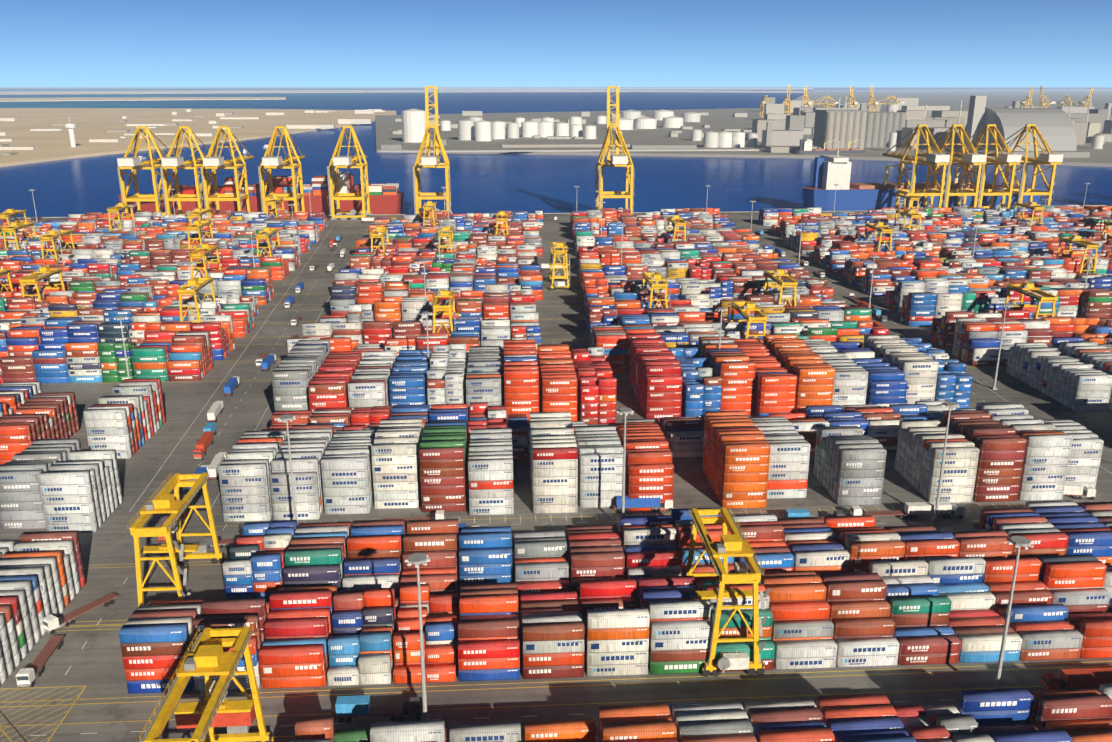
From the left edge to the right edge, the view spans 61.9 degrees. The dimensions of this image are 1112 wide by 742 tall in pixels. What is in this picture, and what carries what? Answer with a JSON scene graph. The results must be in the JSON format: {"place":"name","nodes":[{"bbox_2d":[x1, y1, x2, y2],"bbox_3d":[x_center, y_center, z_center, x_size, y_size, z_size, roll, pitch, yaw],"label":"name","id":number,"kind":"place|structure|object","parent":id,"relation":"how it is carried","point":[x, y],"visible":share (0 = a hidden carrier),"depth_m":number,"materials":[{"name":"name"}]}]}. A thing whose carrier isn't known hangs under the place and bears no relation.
{"place":"outdoors","nodes":[
{"label":"outdoors","id":0,"kind":"place"},
{"bbox_2d":[0,211,1111,741],"bbox_3d":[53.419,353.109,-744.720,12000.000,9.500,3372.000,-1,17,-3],"label":"port land","id":1,"kind":"structure","parent":0,"point":[94,665],"depth_m":244.26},
{"bbox_2d":[0,268,13,291],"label":"yard gantry crane","id":2,"kind":"object","parent":1,"relation":"on","point":[5,272],"visible":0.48,"depth_m":477.56,"materials":[{"name":"paint"}]},
{"bbox_2d":[0,209,28,236],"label":"yard gantry crane","id":3,"kind":"object","parent":1,"relation":"on","point":[7,213],"visible":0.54,"depth_m":687.48,"materials":[{"name":"paint"}]},
{"bbox_2d":[2,221,36,249],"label":"yard gantry crane","id":4,"kind":"object","parent":1,"relation":"on","point":[14,227],"visible":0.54,"depth_m":620.22,"materials":[{"name":"paint"}]},
{"bbox_2d":[16,635,63,687],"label":"flatbed truck","id":5,"kind":"object","parent":1,"relation":"on","point":[25,677],"visible":1,"depth_m":187.98,"materials":[{"name":"paint"}]},
{"bbox_2d":[19,266,64,301],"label":"yard gantry crane","id":6,"kind":"object","parent":1,"relation":"on","point":[39,291],"visible":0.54,"depth_m":466.52,"materials":[{"name":"paint"}]},
{"bbox_2d":[38,230,74,263],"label":"yard gantry crane","id":7,"kind":"object","parent":1,"relation":"on","point":[47,235],"visible":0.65,"depth_m":585.13,"materials":[{"name":"paint"}]},
{"bbox_2d":[43,593,117,633],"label":"flatbed truck","id":8,"kind":"object","parent":1,"relation":"on","point":[51,623],"visible":0.98,"depth_m":205.05,"materials":[{"name":"paint"}]},
{"bbox_2d":[106,203,132,230],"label":"yard gantry crane","id":9,"kind":"object","parent":1,"relation":"on","point":[118,207],"visible":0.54,"depth_m":714.43,"materials":[{"name":"paint"}]},
{"bbox_2d":[114,316,129,378],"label":"mast","id":10,"kind":"object","parent":1,"relation":"on","point":[118,317],"visible":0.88,"depth_m":337.32,"materials":[{"name":"metal"}]},
{"bbox_2d":[117,126,174,215],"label":"ship-to-shore crane","id":11,"kind":"object","parent":1,"relation":"on","point":[133,163],"visible":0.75,"depth_m":807.54,"materials":[{"name":"paint"}]},
{"bbox_2d":[158,509,186,543],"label":"red truck","id":12,"kind":"object","parent":1,"relation":"on","point":[184,515],"visible":0.23,"depth_m":246.91,"materials":[{"name":"paint"}]},
{"bbox_2d":[127,472,225,607],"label":"yard gantry crane","id":13,"kind":"object","parent":1,"relation":"on","point":[163,500],"visible":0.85,"depth_m":206.58,"materials":[{"name":"paint"}]},
{"bbox_2d":[160,126,217,217],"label":"ship-to-shore crane","id":14,"kind":"object","parent":1,"relation":"on","point":[175,162],"visible":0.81,"depth_m":809.27,"materials":[{"name":"paint"}]},
{"bbox_2d":[176,276,215,322],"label":"yard gantry crane","id":15,"kind":"object","parent":1,"relation":"on","point":[193,282],"visible":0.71,"depth_m":434.56,"materials":[{"name":"paint"}]},
{"bbox_2d":[188,465,208,494],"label":"blue truck","id":16,"kind":"object","parent":1,"relation":"on","point":[202,469],"visible":0.17,"depth_m":276.76,"materials":[{"name":"paint"}]},
{"bbox_2d":[186,220,212,249],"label":"yard gantry crane","id":17,"kind":"object","parent":1,"relation":"on","point":[191,227],"visible":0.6,"depth_m":626.42,"materials":[{"name":"paint"}]},
{"bbox_2d":[188,208,212,229],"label":"yard gantry crane","id":18,"kind":"object","parent":1,"relation":"on","point":[195,211],"visible":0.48,"depth_m":691.67,"materials":[{"name":"paint"}]},
{"bbox_2d":[193,431,213,459],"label":"red truck","id":19,"kind":"object","parent":1,"relation":"on","point":[205,441],"visible":1,"depth_m":298.49,"materials":[{"name":"paint"}]},
{"bbox_2d":[188,243,220,278],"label":"yard gantry crane","id":20,"kind":"object","parent":1,"relation":"on","point":[207,249],"visible":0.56,"depth_m":534.73,"materials":[{"name":"paint"}]},
{"bbox_2d":[195,422,216,444],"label":"truck","id":21,"kind":"object","parent":1,"relation":"on","point":[210,426],"visible":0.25,"depth_m":313.43,"materials":[{"name":"paint"}]},
{"bbox_2d":[139,626,274,741],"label":"yard gantry crane","id":22,"kind":"object","parent":1,"relation":"on","point":[207,657],"visible":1,"depth_m":152.60,"materials":[{"name":"paint"}]},
{"bbox_2d":[207,401,223,422],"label":"white truck","id":23,"kind":"object","parent":1,"relation":"on","point":[215,409],"visible":0.98,"depth_m":329.39,"materials":[{"name":"paint"}]},
{"bbox_2d":[207,452,226,479],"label":"white truck","id":24,"kind":"object","parent":1,"relation":"on","point":[217,460],"visible":0.75,"depth_m":281.14,"materials":[{"name":"paint"}]},
{"bbox_2d":[205,536,236,547],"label":"flatbed truck","id":25,"kind":"object","parent":1,"relation":"on","point":[225,543],"visible":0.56,"depth_m":238.37,"materials":[{"name":"paint"}]},
{"bbox_2d":[200,126,253,213],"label":"ship-to-shore crane","id":26,"kind":"object","parent":1,"relation":"on","point":[214,162],"visible":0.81,"depth_m":812.64,"materials":[{"name":"paint"}]},
{"bbox_2d":[224,376,240,395],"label":"blue truck","id":27,"kind":"object","parent":1,"relation":"on","point":[232,383],"visible":1,"depth_m":358.31,"materials":[{"name":"paint"}]},
{"bbox_2d":[256,354,267,366],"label":"flatbed truck","id":28,"kind":"object","parent":1,"relation":"on","point":[261,359],"visible":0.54,"depth_m":391.58,"materials":[{"name":"paint"}]},
{"bbox_2d":[255,227,279,256],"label":"yard gantry crane","id":29,"kind":"object","parent":1,"relation":"on","point":[268,231],"visible":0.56,"depth_m":592.70,"materials":[{"name":"paint"}]},
{"bbox_2d":[261,354,276,370],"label":"blue truck","id":30,"kind":"object","parent":1,"relation":"on","point":[268,361],"visible":1,"depth_m":388.81,"materials":[{"name":"paint"}]},
{"bbox_2d":[265,196,284,217],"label":"yard gantry crane","id":31,"kind":"object","parent":1,"relation":"on","point":[276,199],"visible":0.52,"depth_m":766.24,"materials":[{"name":"paint"}]},
{"bbox_2d":[258,126,304,213],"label":"ship-to-shore crane","id":32,"kind":"object","parent":1,"relation":"on","point":[270,161],"visible":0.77,"depth_m":814.43,"materials":[{"name":"paint"}]},
{"bbox_2d":[277,414,297,525],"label":"mast","id":33,"kind":"object","parent":1,"relation":"on","point":[286,417],"visible":0.9,"depth_m":236.69,"materials":[{"name":"metal"}]},
{"bbox_2d":[284,295,294,308],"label":"blue truck","id":34,"kind":"object","parent":1,"relation":"on","point":[289,300],"visible":1,"depth_m":497.29,"materials":[{"name":"paint"}]},
{"bbox_2d":[291,316,300,326],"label":"flatbed truck","id":35,"kind":"object","parent":1,"relation":"on","point":[294,322],"visible":1,"depth_m":458.64,"materials":[{"name":"paint"}]},
{"bbox_2d":[295,282,303,293],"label":"blue truck","id":36,"kind":"object","parent":1,"relation":"on","point":[299,287],"visible":1,"depth_m":532.44,"materials":[{"name":"paint"}]},
{"bbox_2d":[327,126,371,219],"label":"ship-to-shore crane","id":37,"kind":"object","parent":1,"relation":"on","point":[338,161],"visible":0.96,"depth_m":819.20,"materials":[{"name":"paint"}]},
{"bbox_2d":[332,695,422,722],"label":"truck","id":38,"kind":"object","parent":1,"relation":"on","point":[348,707],"visible":0.96,"depth_m":173.45,"materials":[{"name":"paint"}]},
{"bbox_2d":[370,226,388,255],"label":"yard gantry crane","id":39,"kind":"object","parent":1,"relation":"on","point":[382,229],"visible":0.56,"depth_m":595.92,"materials":[{"name":"paint"}]},
{"bbox_2d":[8,211,758,217],"bbox_3d":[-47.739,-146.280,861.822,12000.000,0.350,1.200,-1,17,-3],"label":"quay coping","id":40,"kind":"object","parent":1,"relation":"on","point":[388,214],"depth_m":855.45,"materials":[{"name":"paint"}]},
{"bbox_2d":[383,510,444,521],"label":"flatbed truck","id":41,"kind":"object","parent":1,"relation":"on","point":[439,514],"visible":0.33,"depth_m":251.27,"materials":[{"name":"paint"}]},
{"bbox_2d":[405,553,430,720],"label":"mast","id":42,"kind":"object","parent":1,"relation":"on","point":[416,559],"visible":0.92,"depth_m":167.66,"materials":[{"name":"metal"}]},
{"bbox_2d":[420,311,432,368],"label":"mast","id":43,"kind":"object","parent":1,"relation":"on","point":[425,313],"visible":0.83,"depth_m":342.62,"materials":[{"name":"metal"}]},
{"bbox_2d":[422,201,436,225],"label":"yard gantry crane","id":44,"kind":"object","parent":1,"relation":"on","point":[426,204],"visible":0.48,"depth_m":726.58,"materials":[{"name":"paint"}]},
{"bbox_2d":[412,86,452,213],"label":"gantry crane","id":45,"kind":"object","parent":1,"relation":"on","point":[428,161],"visible":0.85,"depth_m":823.19,"materials":[{"name":"paint"}]},
{"bbox_2d":[431,290,458,336],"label":"yard gantry crane","id":46,"kind":"object","parent":1,"relation":"on","point":[437,307],"visible":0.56,"depth_m":408.95,"materials":[{"name":"paint"}]},
{"bbox_2d":[436,226,454,251],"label":"yard gantry crane","id":47,"kind":"object","parent":1,"relation":"on","point":[447,230],"visible":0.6,"depth_m":599.03,"materials":[{"name":"paint"}]},
{"bbox_2d":[494,211,509,235],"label":"yard gantry crane","id":48,"kind":"object","parent":1,"relation":"on","point":[501,227],"visible":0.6,"depth_m":673.55,"materials":[{"name":"paint"}]},
{"bbox_2d":[0,205,1111,741],"bbox_3d":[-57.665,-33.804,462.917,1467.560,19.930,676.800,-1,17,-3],"label":"containers","id":49,"kind":"object","parent":1,"relation":"on","point":[376,403],"visible":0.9,"depth_m":263.83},
{"bbox_2d":[0,211,1111,741],"bbox_3d":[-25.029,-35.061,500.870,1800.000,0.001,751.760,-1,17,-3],"label":"yellow mark","id":50,"kind":"object","parent":1,"relation":"on","point":[448,685],"visible":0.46,"depth_m":183.65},
{"bbox_2d":[547,242,570,289],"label":"yard gantry crane","id":51,"kind":"object","parent":1,"relation":"on","point":[563,253],"visible":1,"depth_m":539.02,"materials":[{"name":"paint"}]},
{"bbox_2d":[30,223,1111,735],"bbox_3d":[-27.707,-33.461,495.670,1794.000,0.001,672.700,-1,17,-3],"label":"white mark","id":52,"kind":"object","parent":1,"relation":"on","point":[382,519],"visible":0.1,"depth_m":259.78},
{"bbox_2d":[595,86,634,213],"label":"gantry crane","id":53,"kind":"object","parent":1,"relation":"on","point":[619,160],"visible":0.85,"depth_m":834.89,"materials":[{"name":"paint"}]},
{"bbox_2d":[617,408,633,528],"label":"mast","id":54,"kind":"object","parent":1,"relation":"on","point":[625,411],"visible":0.9,"depth_m":241.94,"materials":[{"name":"metal"}]},
{"bbox_2d":[613,496,672,512],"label":"blue truck","id":55,"kind":"object","parent":1,"relation":"on","point":[654,504],"visible":0.79,"depth_m":258.27,"materials":[{"name":"paint"}]},
{"bbox_2d":[641,271,670,307],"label":"yard gantry crane","id":56,"kind":"object","parent":1,"relation":"on","point":[649,278],"visible":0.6,"depth_m":446.37,"materials":[{"name":"paint"}]},
{"bbox_2d":[666,215,688,240],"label":"yard gantry crane","id":57,"kind":"object","parent":1,"relation":"on","point":[673,219],"visible":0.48,"depth_m":653.38,"materials":[{"name":"paint"}]},
{"bbox_2d":[716,307,727,348],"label":"mast","id":58,"kind":"object","parent":1,"relation":"on","point":[722,309],"visible":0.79,"depth_m":348.60,"materials":[{"name":"metal"}]},
{"bbox_2d":[686,508,769,676],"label":"yard gantry crane","id":59,"kind":"object","parent":1,"relation":"on","point":[734,544],"visible":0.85,"depth_m":185.91,"materials":[{"name":"paint"}]},
{"bbox_2d":[730,300,771,338],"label":"yard gantry crane","id":60,"kind":"object","parent":1,"relation":"on","point":[742,308],"visible":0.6,"depth_m":388.20,"materials":[{"name":"paint"}]},
{"bbox_2d":[763,269,800,305],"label":"yard gantry crane","id":61,"kind":"object","parent":1,"relation":"on","point":[778,273],"visible":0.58,"depth_m":455.62,"materials":[{"name":"paint"}]},
{"bbox_2d":[782,509,844,520],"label":"truck","id":62,"kind":"object","parent":1,"relation":"on","point":[797,513],"visible":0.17,"depth_m":250.10,"materials":[{"name":"paint"}]},
{"bbox_2d":[857,301,873,313],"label":"red truck","id":63,"kind":"object","parent":1,"relation":"on","point":[862,304],"visible":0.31,"depth_m":490.61,"materials":[{"name":"paint"}]},
{"bbox_2d":[869,255,878,307],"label":"mast","id":64,"kind":"object","parent":1,"relation":"on","point":[874,256],"visible":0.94,"depth_m":458.12,"materials":[{"name":"metal"}]},
{"bbox_2d":[850,505,907,518],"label":"flatbed truck","id":65,"kind":"object","parent":1,"relation":"on","point":[856,510],"visible":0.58,"depth_m":254.46,"materials":[{"name":"paint"}]},
{"bbox_2d":[863,222,895,250],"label":"yard gantry crane","id":66,"kind":"object","parent":1,"relation":"on","point":[877,225],"visible":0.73,"depth_m":616.38,"materials":[{"name":"paint"}]},
{"bbox_2d":[872,308,886,321],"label":"truck","id":67,"kind":"object","parent":1,"relation":"on","point":[876,312],"visible":1,"depth_m":474.48,"materials":[{"name":"paint"}]},
{"bbox_2d":[895,192,921,212],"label":"yard gantry crane","id":68,"kind":"object","parent":1,"relation":"on","point":[909,195],"visible":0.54,"depth_m":792.68,"materials":[{"name":"paint"}]},
{"bbox_2d":[894,209,923,229],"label":"yard gantry crane","id":69,"kind":"object","parent":1,"relation":"on","point":[912,213],"visible":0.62,"depth_m":684.68,"materials":[{"name":"paint"}]},
{"bbox_2d":[882,124,949,207],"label":"ship-to-shore crane","id":70,"kind":"object","parent":1,"relation":"on","point":[938,158],"visible":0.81,"depth_m":851.38,"materials":[{"name":"paint"}]},
{"bbox_2d":[901,501,963,519],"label":"white truck","id":71,"kind":"object","parent":1,"relation":"on","point":[947,509],"visible":1,"depth_m":254.28,"materials":[{"name":"paint"}]},
{"bbox_2d":[931,401,959,521],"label":"mast","id":72,"kind":"object","parent":1,"relation":"on","point":[949,405],"visible":1,"depth_m":248.13,"materials":[{"name":"metal"}]},
{"bbox_2d":[914,124,986,207],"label":"ship-to-shore crane","id":73,"kind":"object","parent":1,"relation":"on","point":[975,158],"visible":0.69,"depth_m":849.46,"materials":[{"name":"paint"}]},
{"bbox_2d":[946,124,1021,209],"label":"ship-to-shore crane","id":74,"kind":"object","parent":1,"relation":"on","point":[1009,158],"visible":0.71,"depth_m":851.55,"materials":[{"name":"paint"}]},
{"bbox_2d":[991,303,1012,389],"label":"mast","id":75,"kind":"object","parent":1,"relation":"on","point":[1005,305],"visible":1,"depth_m":358.69,"materials":[{"name":"metal"}]},
{"bbox_2d":[994,536,1033,688],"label":"mast","id":76,"kind":"object","parent":1,"relation":"on","point":[1020,541],"visible":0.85,"depth_m":173.50,"materials":[{"name":"metal"}]},
{"bbox_2d":[982,124,1063,207],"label":"ship-to-shore crane","id":77,"kind":"object","parent":1,"relation":"on","point":[1052,159],"visible":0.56,"depth_m":853.46,"materials":[{"name":"paint"}]},
{"bbox_2d":[1013,202,1045,225],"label":"yard gantry crane","id":78,"kind":"object","parent":1,"relation":"on","point":[1034,206],"visible":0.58,"depth_m":728.32,"materials":[{"name":"paint"}]},
{"bbox_2d":[1004,282,1060,318],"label":"yard gantry crane","id":79,"kind":"object","parent":1,"relation":"on","point":[1023,288],"visible":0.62,"depth_m":428.50,"materials":[{"name":"paint"}]},
{"bbox_2d":[1040,667,1111,689],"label":"red truck","id":80,"kind":"object","parent":1,"relation":"on","point":[1087,678],"visible":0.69,"depth_m":180.92,"materials":[{"name":"paint"}]},
{"bbox_2d":[1056,235,1101,272],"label":"yard gantry crane","id":81,"kind":"object","parent":1,"relation":"on","point":[1078,241],"visible":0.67,"depth_m":563.93,"materials":[{"name":"paint"}]},
{"bbox_2d":[1063,483,1095,499],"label":"white truck","id":82,"kind":"object","parent":1,"relation":"on","point":[1077,490],"visible":0.65,"depth_m":266.32,"materials":[{"name":"paint"}]},
{"bbox_2d":[1101,221,1111,239],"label":"yard gantry crane","id":83,"kind":"object","parent":1,"relation":"on","point":[1108,237],"visible":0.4,"depth_m":644.93,"materials":[{"name":"paint"}]},
{"bbox_2d":[0,87,1111,216],"bbox_3d":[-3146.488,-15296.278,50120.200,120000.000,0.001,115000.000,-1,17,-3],"label":"sea","id":84,"kind":"structure","parent":0,"point":[487,183],"depth_m":1360.36,"materials":[{"name":"liquid"}]},
{"bbox_2d":[0,97,285,101],"bbox_3d":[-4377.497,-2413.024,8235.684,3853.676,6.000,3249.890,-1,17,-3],"label":"breakwater","id":85,"kind":"object","parent":84,"relation":"on","point":[123,98],"visible":0.96,"depth_m":8653.12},
{"bbox_2d":[0,108,396,166],"bbox_3d":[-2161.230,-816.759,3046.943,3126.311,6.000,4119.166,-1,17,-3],"label":"sand spit","id":86,"kind":"structure","parent":84,"relation":"on","point":[94,123],"depth_m":2750.17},
{"bbox_2d":[118,168,403,215],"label":"ship hull","id":87,"kind":"object","parent":84,"relation":"on","point":[386,198],"visible":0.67,"depth_m":851.99,"materials":[{"name":"paint"}]},
{"bbox_2d":[0,90,809,94],"bbox_3d":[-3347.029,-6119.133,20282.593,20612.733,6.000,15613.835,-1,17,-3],"label":"breakwater","id":88,"kind":"object","parent":84,"relation":"on","point":[182,92],"visible":0.94,"depth_m":19509.66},
{"bbox_2d":[795,139,865,153],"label":"ship hull","id":89,"kind":"object","parent":84,"relation":"on","point":[805,146],"visible":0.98,"depth_m":1596.44,"materials":[{"name":"paint"}]},
{"bbox_2d":[802,141,1042,210],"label":"ship hull","id":90,"kind":"object","parent":84,"relation":"on","point":[830,171],"visible":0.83,"depth_m":885.69,"materials":[{"name":"paint"}]},
{"bbox_2d":[0,96,1111,157],"bbox_3d":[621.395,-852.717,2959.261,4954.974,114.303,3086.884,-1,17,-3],"label":"shore","id":91,"kind":"structure","parent":0,"point":[1065,131],"depth_m":1835.61,"materials":[{"name":"paint"}]},
{"bbox_2d":[0,0,1111,86],"label":"sky","id":92,"kind":"structure","parent":0,"point":[44,43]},
{"bbox_2d":[428,88,812,89],"bbox_3d":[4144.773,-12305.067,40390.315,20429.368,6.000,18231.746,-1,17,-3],"label":"distant land","id":93,"kind":"structure","parent":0,"point":[588,88],"depth_m":42201.83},
{"bbox_2d":[375,89,1111,166],"bbox_3d":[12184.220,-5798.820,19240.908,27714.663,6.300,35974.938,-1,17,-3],"label":"port land","id":94,"kind":"structure","parent":0,"point":[717,120],"depth_m":2610.89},
{"bbox_2d":[759,95,771,116],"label":"ship-to-shore crane","id":95,"kind":"object","parent":94,"relation":"on","point":[762,104],"visible":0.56,"depth_m":3533.59,"materials":[{"name":"paint"}]},
{"bbox_2d":[782,86,790,114],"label":"gantry crane","id":96,"kind":"object","parent":94,"relation":"on","point":[786,103],"visible":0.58,"depth_m":3522.26,"materials":[{"name":"paint"}]},
{"bbox_2d":[801,86,811,106],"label":"gantry crane","id":97,"kind":"object","parent":94,"relation":"on","point":[808,103],"visible":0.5,"depth_m":3542.79,"materials":[{"name":"paint"}]},
{"bbox_2d":[812,95,838,107],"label":"ship-to-shore crane","id":98,"kind":"object","parent":94,"relation":"on","point":[826,105],"visible":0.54,"depth_m":3534.89,"materials":[{"name":"paint"}]},
{"bbox_2d":[847,86,857,107],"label":"gantry crane","id":99,"kind":"object","parent":94,"relation":"on","point":[852,98],"visible":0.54,"depth_m":3546.77,"materials":[{"name":"paint"}]},
{"bbox_2d":[867,86,878,111],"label":"gantry crane","id":100,"kind":"object","parent":94,"relation":"on","point":[872,97],"visible":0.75,"depth_m":3548.51,"materials":[{"name":"paint"}]},
{"bbox_2d":[1020,86,1033,107],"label":"gantry crane","id":101,"kind":"object","parent":94,"relation":"on","point":[1024,103],"visible":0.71,"depth_m":3538.61,"materials":[{"name":"paint"}]},
{"bbox_2d":[1038,86,1055,107],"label":"gantry crane","id":102,"kind":"object","parent":94,"relation":"on","point":[1043,103],"visible":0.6,"depth_m":3546.93,"materials":[{"name":"paint"}]},
{"bbox_2d":[1058,95,1078,106],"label":"ship-to-shore crane","id":103,"kind":"object","parent":94,"relation":"on","point":[1060,103],"visible":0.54,"depth_m":3549.00,"materials":[{"name":"paint"}]},
{"bbox_2d":[1079,86,1093,106],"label":"gantry crane","id":104,"kind":"object","parent":94,"relation":"on","point":[1083,103],"visible":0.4,"depth_m":3544.14,"materials":[{"name":"paint"}]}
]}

